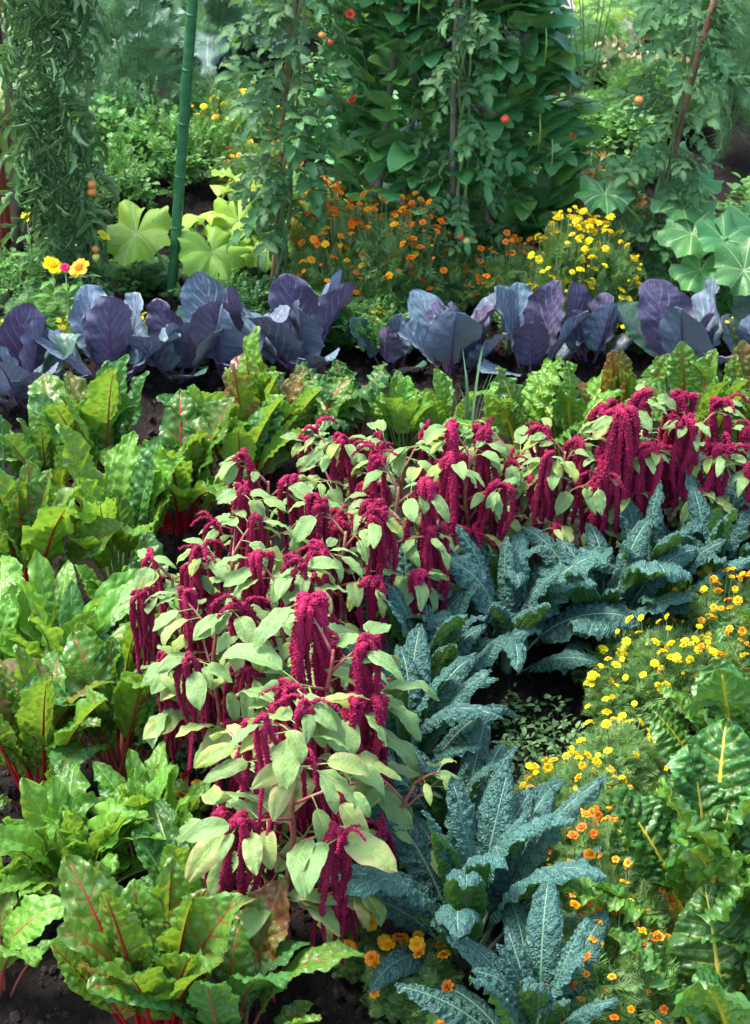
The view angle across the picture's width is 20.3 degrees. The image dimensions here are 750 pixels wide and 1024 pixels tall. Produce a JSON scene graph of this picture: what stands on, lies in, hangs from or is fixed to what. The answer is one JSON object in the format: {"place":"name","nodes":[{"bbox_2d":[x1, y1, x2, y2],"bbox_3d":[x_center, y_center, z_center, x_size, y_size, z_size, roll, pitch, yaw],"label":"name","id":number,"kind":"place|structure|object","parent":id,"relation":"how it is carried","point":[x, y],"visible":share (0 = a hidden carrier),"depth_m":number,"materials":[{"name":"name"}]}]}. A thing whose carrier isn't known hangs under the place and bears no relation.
{"place":"outdoors","nodes":[
{"label":"outdoors","id":0,"kind":"place"},
{"bbox_2d":[0,0,749,1023],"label":"ground","id":1,"kind":"structure","parent":0,"point":[30,996],"depth_m":6.74,"materials":[{"name":"soil"}]},
{"bbox_2d":[0,555,47,659],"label":"chard plant","id":2,"kind":"object","parent":1,"relation":"on","point":[11,569],"visible":0.34,"depth_m":5.93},
{"bbox_2d":[0,886,63,997],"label":"chard plant","id":3,"kind":"object","parent":1,"relation":"on","point":[22,926],"visible":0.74,"depth_m":4.80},
{"bbox_2d":[0,240,65,309],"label":"herb clump","id":4,"kind":"object","parent":1,"relation":"on","point":[13,266],"visible":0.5,"depth_m":8.17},
{"bbox_2d":[0,303,82,407],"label":"red cabbage","id":5,"kind":"object","parent":1,"relation":"on","point":[26,360],"visible":0.84,"depth_m":7.45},
{"bbox_2d":[0,0,98,250],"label":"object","id":6,"kind":"object","parent":1,"relation":"on","point":[8,212],"visible":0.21,"depth_m":8.61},
{"bbox_2d":[0,644,115,809],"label":"chard plant","id":7,"kind":"object","parent":1,"relation":"on","point":[32,727],"visible":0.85,"depth_m":5.42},
{"bbox_2d":[0,374,118,486],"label":"chard plant","id":8,"kind":"object","parent":1,"relation":"on","point":[35,444],"visible":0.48,"depth_m":6.76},
{"bbox_2d":[0,0,119,295],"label":"tomato plant","id":9,"kind":"object","parent":1,"relation":"on","point":[45,161],"visible":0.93,"depth_m":7.84,"materials":[{"name":"plant"}]},
{"bbox_2d":[0,461,123,613],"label":"chard plant","id":10,"kind":"object","parent":1,"relation":"on","point":[33,515],"visible":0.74,"depth_m":6.19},
{"bbox_2d":[0,549,138,660],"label":"chard plant","id":11,"kind":"object","parent":1,"relation":"on","point":[58,609],"visible":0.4,"depth_m":5.90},
{"bbox_2d":[0,761,161,896],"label":"chard plant","id":12,"kind":"object","parent":1,"relation":"on","point":[66,800],"visible":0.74,"depth_m":5.10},
{"bbox_2d":[0,354,181,486],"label":"chard plant","id":13,"kind":"object","parent":1,"relation":"on","point":[109,403],"visible":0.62,"depth_m":6.71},
{"bbox_2d":[24,142,168,238],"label":"herb clump","id":14,"kind":"object","parent":1,"relation":"on","point":[103,196],"visible":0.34,"depth_m":8.81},
{"bbox_2d":[0,604,204,776],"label":"chard plant","id":15,"kind":"object","parent":1,"relation":"on","point":[129,707],"visible":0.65,"depth_m":5.54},
{"bbox_2d":[34,284,180,383],"bbox_3d":[-0.946,-0.607,7.563,0.471,0.410,0.457,12,32,20],"label":"red cabbage","id":16,"kind":"object","parent":1,"relation":"on","point":[102,322],"visible":0.84,"depth_m":7.57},
{"bbox_2d":[50,423,185,580],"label":"chard plant","id":17,"kind":"object","parent":1,"relation":"on","point":[130,492],"visible":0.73,"depth_m":6.40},
{"bbox_2d":[63,73,178,155],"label":"herb clump","id":18,"kind":"object","parent":1,"relation":"on","point":[128,104],"visible":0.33,"depth_m":9.49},
{"bbox_2d":[75,531,183,645],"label":"chard plant","id":19,"kind":"object","parent":1,"relation":"on","point":[91,582],"visible":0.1,"depth_m":6.09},
{"bbox_2d":[46,0,222,107],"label":"asparagus plant","id":20,"kind":"object","parent":1,"relation":"on","point":[151,67],"visible":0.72,"depth_m":9.78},
{"bbox_2d":[47,854,241,1023],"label":"chard plant","id":21,"kind":"object","parent":1,"relation":"on","point":[102,946],"visible":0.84,"depth_m":4.55,"materials":[{"name":"plant"}]},
{"bbox_2d":[79,95,212,205],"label":"herb clump","id":22,"kind":"object","parent":1,"relation":"on","point":[136,128],"visible":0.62,"depth_m":9.12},
{"bbox_2d":[87,741,211,869],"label":"chard plant","id":23,"kind":"object","parent":1,"relation":"on","point":[153,777],"visible":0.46,"depth_m":5.27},
{"bbox_2d":[115,254,183,297],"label":"herb clump","id":24,"kind":"object","parent":1,"relation":"on","point":[157,274],"visible":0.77,"depth_m":8.33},
{"bbox_2d":[98,389,235,536],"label":"chard plant","id":25,"kind":"object","parent":1,"relation":"on","point":[190,474],"visible":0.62,"depth_m":6.67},
{"bbox_2d":[111,545,234,740],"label":"amaranth plant","id":26,"kind":"object","parent":1,"relation":"on","point":[150,579],"visible":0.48,"depth_m":5.52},
{"bbox_2d":[127,298,233,383],"bbox_3d":[-0.721,-0.599,7.638,0.441,0.292,0.399,-10,31,-17],"label":"red cabbage","id":27,"kind":"object","parent":1,"relation":"on","point":[183,350],"visible":0.89,"depth_m":7.62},
{"bbox_2d":[166,0,197,301],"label":"garden pole","id":28,"kind":"object","parent":1,"relation":"on","point":[184,113],"visible":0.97,"depth_m":7.98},
{"bbox_2d":[98,166,288,297],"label":"squash plant","id":29,"kind":"object","parent":1,"relation":"on","point":[149,239],"visible":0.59,"depth_m":8.20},
{"bbox_2d":[141,107,247,196],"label":"herb clump","id":30,"kind":"object","parent":1,"relation":"on","point":[202,143],"visible":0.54,"depth_m":9.22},
{"bbox_2d":[131,800,281,915],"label":"chard plant","id":31,"kind":"object","parent":1,"relation":"on","point":[153,855],"visible":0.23,"depth_m":5.02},
{"bbox_2d":[101,0,321,77],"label":"cardoon plant","id":32,"kind":"object","parent":1,"relation":"on","point":[207,56],"visible":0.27,"depth_m":10.48,"materials":[{"name":"plant"}]},
{"bbox_2d":[130,0,297,70],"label":"asparagus plant","id":33,"kind":"object","parent":1,"relation":"on","point":[219,21],"visible":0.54,"depth_m":10.50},
{"bbox_2d":[158,64,270,150],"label":"herb clump","id":34,"kind":"object","parent":1,"relation":"on","point":[203,87],"visible":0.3,"depth_m":9.63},
{"bbox_2d":[140,586,291,813],"bbox_3d":[-0.378,0.506,5.263,0.428,0.743,0.471,0,30,0],"label":"amaranth plant","id":35,"kind":"object","parent":1,"relation":"on","point":[170,674],"visible":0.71,"depth_m":5.17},
{"bbox_2d":[137,384,304,512],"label":"chard plant","id":36,"kind":"object","parent":1,"relation":"on","point":[260,439],"visible":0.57,"depth_m":6.75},
{"bbox_2d":[160,489,295,689],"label":"amaranth plant","id":37,"kind":"object","parent":1,"relation":"on","point":[198,552],"visible":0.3,"depth_m":5.55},
{"bbox_2d":[176,271,290,376],"bbox_3d":[-0.567,-0.685,7.694,0.452,0.362,0.341,22,37,33],"label":"red cabbage","id":38,"kind":"object","parent":1,"relation":"on","point":[208,306],"visible":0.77,"depth_m":7.62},
{"bbox_2d":[104,877,364,1023],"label":"chard plant","id":39,"kind":"object","parent":1,"relation":"on","point":[233,987],"visible":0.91,"depth_m":4.59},
{"bbox_2d":[189,81,280,163],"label":"marigold plant","id":40,"kind":"object","parent":1,"relation":"on","point":[234,123],"visible":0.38,"depth_m":9.47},
{"bbox_2d":[190,447,322,653],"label":"amaranth plant","id":41,"kind":"object","parent":1,"relation":"on","point":[297,488],"visible":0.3,"depth_m":5.72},
{"bbox_2d":[204,326,322,478],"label":"chard plant","id":42,"kind":"object","parent":1,"relation":"on","point":[249,380],"visible":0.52,"depth_m":6.90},
{"bbox_2d":[213,546,350,771],"bbox_3d":[-0.222,0.409,5.374,0.413,0.800,0.555,0,30,0],"label":"amaranth plant","id":43,"kind":"object","parent":1,"relation":"on","point":[253,577],"visible":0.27,"depth_m":5.23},
{"bbox_2d":[176,692,397,1002],"bbox_3d":[-0.204,0.754,4.760,0.508,0.816,0.497,0,30,0],"label":"amaranth plant","id":44,"kind":"object","parent":1,"relation":"on","point":[219,858],"visible":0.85,"depth_m":4.67,"materials":[{"name":"plant"}]},
{"bbox_2d":[206,0,372,279],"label":"tomato plant","id":45,"kind":"object","parent":1,"relation":"on","point":[308,125],"visible":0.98,"depth_m":7.77,"materials":[{"name":"plant"}]},
{"bbox_2d":[238,269,356,372],"bbox_3d":[-0.323,-0.673,7.727,0.496,0.374,0.464,9,31,15],"label":"red cabbage","id":46,"kind":"object","parent":1,"relation":"on","point":[301,332],"visible":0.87,"depth_m":7.69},
{"bbox_2d":[268,366,390,468],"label":"chard plant","id":47,"kind":"object","parent":1,"relation":"on","point":[341,390],"visible":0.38,"depth_m":7.14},
{"bbox_2d":[220,590,439,918],"bbox_3d":[-0.102,0.585,5.026,0.515,0.842,0.578,0,30,0],"label":"amaranth plant","id":48,"kind":"object","parent":1,"relation":"on","point":[357,727],"visible":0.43,"depth_m":4.89,"materials":[{"name":"plant"}]},
{"bbox_2d":[285,185,381,305],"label":"marigold plant","id":49,"kind":"object","parent":1,"relation":"on","point":[317,263],"visible":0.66,"depth_m":7.98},
{"bbox_2d":[294,360,390,447],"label":"chard plant","id":50,"kind":"object","parent":1,"relation":"on","point":[338,369],"visible":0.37,"depth_m":7.28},
{"bbox_2d":[270,416,415,578],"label":"amaranth plant","id":51,"kind":"object","parent":1,"relation":"on","point":[342,447],"visible":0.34,"depth_m":6.10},
{"bbox_2d":[280,492,418,673],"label":"amaranth plant","id":52,"kind":"object","parent":1,"relation":"on","point":[318,523],"visible":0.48,"depth_m":5.61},
{"bbox_2d":[324,914,390,983],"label":"marigold plant","id":53,"kind":"object","parent":1,"relation":"on","point":[367,939],"visible":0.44,"depth_m":4.94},
{"bbox_2d":[324,281,410,354],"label":"herb clump","id":54,"kind":"object","parent":1,"relation":"on","point":[359,329],"visible":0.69,"depth_m":7.83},
{"bbox_2d":[330,190,428,316],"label":"marigold plant","id":55,"kind":"object","parent":1,"relation":"on","point":[386,269],"visible":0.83,"depth_m":7.94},
{"bbox_2d":[349,312,426,374],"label":"red cabbage","id":56,"kind":"object","parent":1,"relation":"on","point":[394,346],"visible":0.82,"depth_m":7.78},
{"bbox_2d":[339,419,443,551],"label":"amaranth plant","id":57,"kind":"object","parent":1,"relation":"on","point":[399,464],"visible":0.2,"depth_m":6.18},
{"bbox_2d":[351,370,433,452],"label":"chard plant","id":58,"kind":"object","parent":1,"relation":"on","point":[399,407],"visible":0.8,"depth_m":7.19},
{"bbox_2d":[284,623,508,778],"bbox_3d":[0.061,0.548,5.405,0.585,0.532,0.568,0,30,0],"label":"kale plant","id":59,"kind":"object","parent":1,"relation":"on","point":[451,688],"visible":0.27,"depth_m":5.38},
{"bbox_2d":[344,440,457,626],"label":"amaranth plant","id":60,"kind":"object","parent":1,"relation":"on","point":[430,555],"visible":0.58,"depth_m":5.75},
{"bbox_2d":[349,758,459,878],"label":"amaranth plant","id":61,"kind":"object","parent":1,"relation":"on","point":[373,796],"visible":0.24,"depth_m":4.95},
{"bbox_2d":[358,930,464,1023],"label":"marigold plant","id":62,"kind":"object","parent":1,"relation":"on","point":[399,1004],"visible":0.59,"depth_m":4.81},
{"bbox_2d":[376,191,460,304],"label":"marigold plant","id":63,"kind":"object","parent":1,"relation":"on","point":[426,241],"visible":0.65,"depth_m":8.00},
{"bbox_2d":[343,542,495,663],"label":"kale plant","id":64,"kind":"object","parent":1,"relation":"on","point":[458,602],"visible":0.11,"depth_m":5.82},
{"bbox_2d":[395,368,488,440],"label":"chard plant","id":65,"kind":"object","parent":1,"relation":"on","point":[439,411],"visible":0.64,"depth_m":7.24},
{"bbox_2d":[359,576,542,726],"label":"kale plant","id":66,"kind":"object","parent":1,"relation":"on","point":[448,632],"visible":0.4,"depth_m":5.69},
{"bbox_2d":[398,289,506,373],"bbox_3d":[0.281,-0.671,7.719,0.397,0.331,0.418,0,30,0],"label":"red cabbage","id":67,"kind":"object","parent":1,"relation":"on","point":[437,329],"visible":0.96,"depth_m":7.64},
{"bbox_2d":[303,0,608,261],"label":"climbing bean plant","id":68,"kind":"object","parent":1,"relation":"on","point":[539,73],"visible":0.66,"depth_m":8.08,"materials":[{"name":"plant"}]},
{"bbox_2d":[418,235,493,312],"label":"marigold plant","id":69,"kind":"object","parent":1,"relation":"on","point":[461,282],"visible":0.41,"depth_m":8.07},
{"bbox_2d":[405,0,525,312],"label":"tomato plant","id":70,"kind":"object","parent":1,"relation":"on","point":[466,135],"visible":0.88,"depth_m":7.85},
{"bbox_2d":[417,418,528,558],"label":"amaranth plant","id":71,"kind":"object","parent":1,"relation":"on","point":[460,482],"visible":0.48,"depth_m":6.04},
{"bbox_2d":[316,763,632,992],"bbox_3d":[0.218,0.880,4.895,0.719,0.505,0.624,-11,32,-19],"label":"kale plant","id":72,"kind":"object","parent":1,"relation":"on","point":[491,856],"visible":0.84,"depth_m":4.86,"materials":[{"name":"plant"}]},
{"bbox_2d":[383,704,565,845],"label":"kale plant","id":73,"kind":"object","parent":1,"relation":"on","point":[478,770],"visible":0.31,"depth_m":5.22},
{"bbox_2d":[394,880,618,1023],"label":"kale plant","id":74,"kind":"object","parent":1,"relation":"on","point":[525,967],"visible":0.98,"depth_m":4.59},
{"bbox_2d":[461,229,552,320],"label":"marigold plant","id":75,"kind":"object","parent":1,"relation":"on","point":[513,269],"visible":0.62,"depth_m":8.04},
{"bbox_2d":[414,520,610,654],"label":"kale plant","id":76,"kind":"object","parent":1,"relation":"on","point":[561,584],"visible":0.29,"depth_m":6.01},
{"bbox_2d":[443,356,582,459],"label":"chard plant","id":77,"kind":"object","parent":1,"relation":"on","point":[504,401],"visible":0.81,"depth_m":7.00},
{"bbox_2d":[461,416,578,548],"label":"amaranth plant","id":78,"kind":"object","parent":1,"relation":"on","point":[510,467],"visible":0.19,"depth_m":6.23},
{"bbox_2d":[416,527,642,675],"bbox_3d":[0.342,0.277,5.957,0.634,0.467,0.666,-17,34,-27],"label":"kale plant","id":79,"kind":"object","parent":1,"relation":"on","point":[468,567],"visible":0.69,"depth_m":5.90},
{"bbox_2d":[477,280,591,376],"bbox_3d":[0.593,-0.645,7.627,0.342,0.363,0.482,11,32,19],"label":"red cabbage","id":80,"kind":"object","parent":1,"relation":"on","point":[531,321],"visible":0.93,"depth_m":7.65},
{"bbox_2d":[491,682,610,774],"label":"weeds","id":81,"kind":"object","parent":1,"relation":"on","point":[545,739],"visible":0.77,"depth_m":5.74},
{"bbox_2d":[521,205,609,321],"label":"marigold plant","id":82,"kind":"object","parent":1,"relation":"on","point":[557,252],"visible":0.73,"depth_m":7.86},
{"bbox_2d":[507,417,624,562],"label":"amaranth plant","id":83,"kind":"object","parent":1,"relation":"on","point":[547,469],"visible":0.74,"depth_m":6.14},
{"bbox_2d":[519,361,624,456],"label":"chard plant","id":84,"kind":"object","parent":1,"relation":"on","point":[565,409],"visible":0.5,"depth_m":7.08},
{"bbox_2d":[514,745,632,856],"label":"marigold plant","id":85,"kind":"object","parent":1,"relation":"on","point":[572,774],"visible":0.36,"depth_m":5.32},
{"bbox_2d":[534,805,632,902],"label":"marigold plant","id":86,"kind":"object","parent":1,"relation":"on","point":[595,837],"visible":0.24,"depth_m":5.08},
{"bbox_2d":[481,515,704,675],"bbox_3d":[0.648,0.278,6.016,0.580,0.420,0.547,12,32,20],"label":"kale plant","id":87,"kind":"object","parent":1,"relation":"on","point":[611,589],"visible":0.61,"depth_m":6.02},
{"bbox_2d":[559,281,633,364],"bbox_3d":[0.827,-0.690,7.764,0.264,0.297,0.325,22,37,33],"label":"red cabbage","id":88,"kind":"object","parent":1,"relation":"on","point":[600,320],"visible":0.85,"depth_m":7.74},
{"bbox_2d":[568,12,636,83],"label":"herb clump","id":89,"kind":"object","parent":1,"relation":"on","point":[611,28],"visible":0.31,"depth_m":10.55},
{"bbox_2d":[562,212,647,334],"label":"marigold plant","id":90,"kind":"object","parent":1,"relation":"on","point":[625,269],"visible":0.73,"depth_m":7.85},
{"bbox_2d":[574,85,649,166],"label":"herb clump","id":91,"kind":"object","parent":1,"relation":"on","point":[597,95],"visible":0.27,"depth_m":9.45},
{"bbox_2d":[562,0,662,95],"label":"asparagus plant","id":92,"kind":"object","parent":1,"relation":"on","point":[581,11],"visible":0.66,"depth_m":9.91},
{"bbox_2d":[561,712,669,803],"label":"marigold plant","id":93,"kind":"object","parent":1,"relation":"on","point":[624,751],"visible":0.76,"depth_m":5.45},
{"bbox_2d":[546,906,691,1023],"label":"marigold plant","id":94,"kind":"object","parent":1,"relation":"on","point":[609,973],"visible":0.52,"depth_m":4.63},
{"bbox_2d":[559,848,680,979],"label":"marigold plant","id":95,"kind":"object","parent":1,"relation":"on","point":[572,903],"visible":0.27,"depth_m":4.89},
{"bbox_2d":[573,99,670,187],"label":"garden shrub","id":96,"kind":"object","parent":1,"relation":"on","point":[600,143],"visible":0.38,"depth_m":9.26,"materials":[{"name":"green plant"}]},
{"bbox_2d":[569,384,675,556],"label":"amaranth plant","id":97,"kind":"object","parent":1,"relation":"on","point":[630,454],"visible":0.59,"depth_m":6.11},
{"bbox_2d":[575,348,670,429],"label":"chard plant","id":98,"kind":"object","parent":1,"relation":"on","point":[617,372],"visible":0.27,"depth_m":7.15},
{"bbox_2d":[581,645,673,737],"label":"marigold plant","id":99,"kind":"object","parent":1,"relation":"on","point":[599,702],"visible":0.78,"depth_m":5.73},
{"bbox_2d":[571,613,719,731],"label":"marigold plant","id":100,"kind":"object","parent":1,"relation":"on","point":[646,650],"visible":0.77,"depth_m":5.77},
{"bbox_2d":[557,717,749,989],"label":"chard plant","id":101,"kind":"object","parent":1,"relation":"on","point":[683,835],"visible":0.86,"depth_m":4.82,"materials":[{"name":"plant"}]},
{"bbox_2d":[599,54,709,130],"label":"herb clump","id":102,"kind":"object","parent":1,"relation":"on","point":[621,77],"visible":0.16,"depth_m":9.85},
{"bbox_2d":[569,480,749,641],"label":"kale plant","id":103,"kind":"object","parent":1,"relation":"on","point":[677,576],"visible":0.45,"depth_m":6.04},
{"bbox_2d":[574,141,749,295],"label":"squash plant","id":104,"kind":"object","parent":1,"relation":"on","point":[729,247],"visible":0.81,"depth_m":7.87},
{"bbox_2d":[595,0,749,286],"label":"tomato plant","id":105,"kind":"object","parent":1,"relation":"on","point":[637,173],"visible":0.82,"depth_m":7.86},
{"bbox_2d":[616,278,729,372],"bbox_3d":[1.088,-0.646,7.648,0.430,0.386,0.531,0,30,0],"label":"red cabbage","id":106,"kind":"object","parent":1,"relation":"on","point":[661,317],"visible":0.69,"depth_m":7.70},
{"bbox_2d":[608,882,749,1023],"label":"chard plant","id":107,"kind":"object","parent":1,"relation":"on","point":[713,974],"visible":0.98,"depth_m":4.60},
{"bbox_2d":[618,469,749,602],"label":"kale plant","id":108,"kind":"object","parent":1,"relation":"on","point":[717,524],"visible":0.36,"depth_m":6.16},
{"bbox_2d":[635,341,749,452],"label":"chard plant","id":109,"kind":"object","parent":1,"relation":"on","point":[683,373],"visible":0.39,"depth_m":7.08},
{"bbox_2d":[648,657,749,781],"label":"chard plant","id":110,"kind":"object","parent":1,"relation":"on","point":[720,687],"visible":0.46,"depth_m":5.31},
{"bbox_2d":[654,388,749,585],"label":"amaranth plant","id":111,"kind":"object","parent":1,"relation":"on","point":[682,425],"visible":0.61,"depth_m":6.20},
{"bbox_2d":[654,566,749,654],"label":"marigold plant","id":112,"kind":"object","parent":1,"relation":"on","point":[715,616],"visible":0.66,"depth_m":5.96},
{"bbox_2d":[658,630,749,731],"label":"marigold plant","id":113,"kind":"object","parent":1,"relation":"on","point":[730,655],"visible":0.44,"depth_m":5.76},
{"bbox_2d":[690,339,749,442],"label":"chard plant","id":114,"kind":"object","parent":1,"relation":"on","point":[737,364],"visible":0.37,"depth_m":7.11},
{"bbox_2d":[711,419,749,586],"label":"amaranth plant","id":115,"kind":"object","parent":1,"relation":"on","point":[742,476],"visible":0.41,"depth_m":6.20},
{"bbox_2d":[721,295,749,352],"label":"red cabbage","id":116,"kind":"object","parent":1,"relation":"on","point":[740,320],"visible":0.64,"depth_m":7.80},
{"bbox_2d":[532,150,647,259],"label":"marigold plant","id":117,"kind":"object","parent":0,"point":[580,205],"visible":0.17,"depth_m":8.50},
{"bbox_2d":[625,0,749,164],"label":"plant","id":118,"kind":"object","parent":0,"point":[744,39],"visible":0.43,"depth_m":9.41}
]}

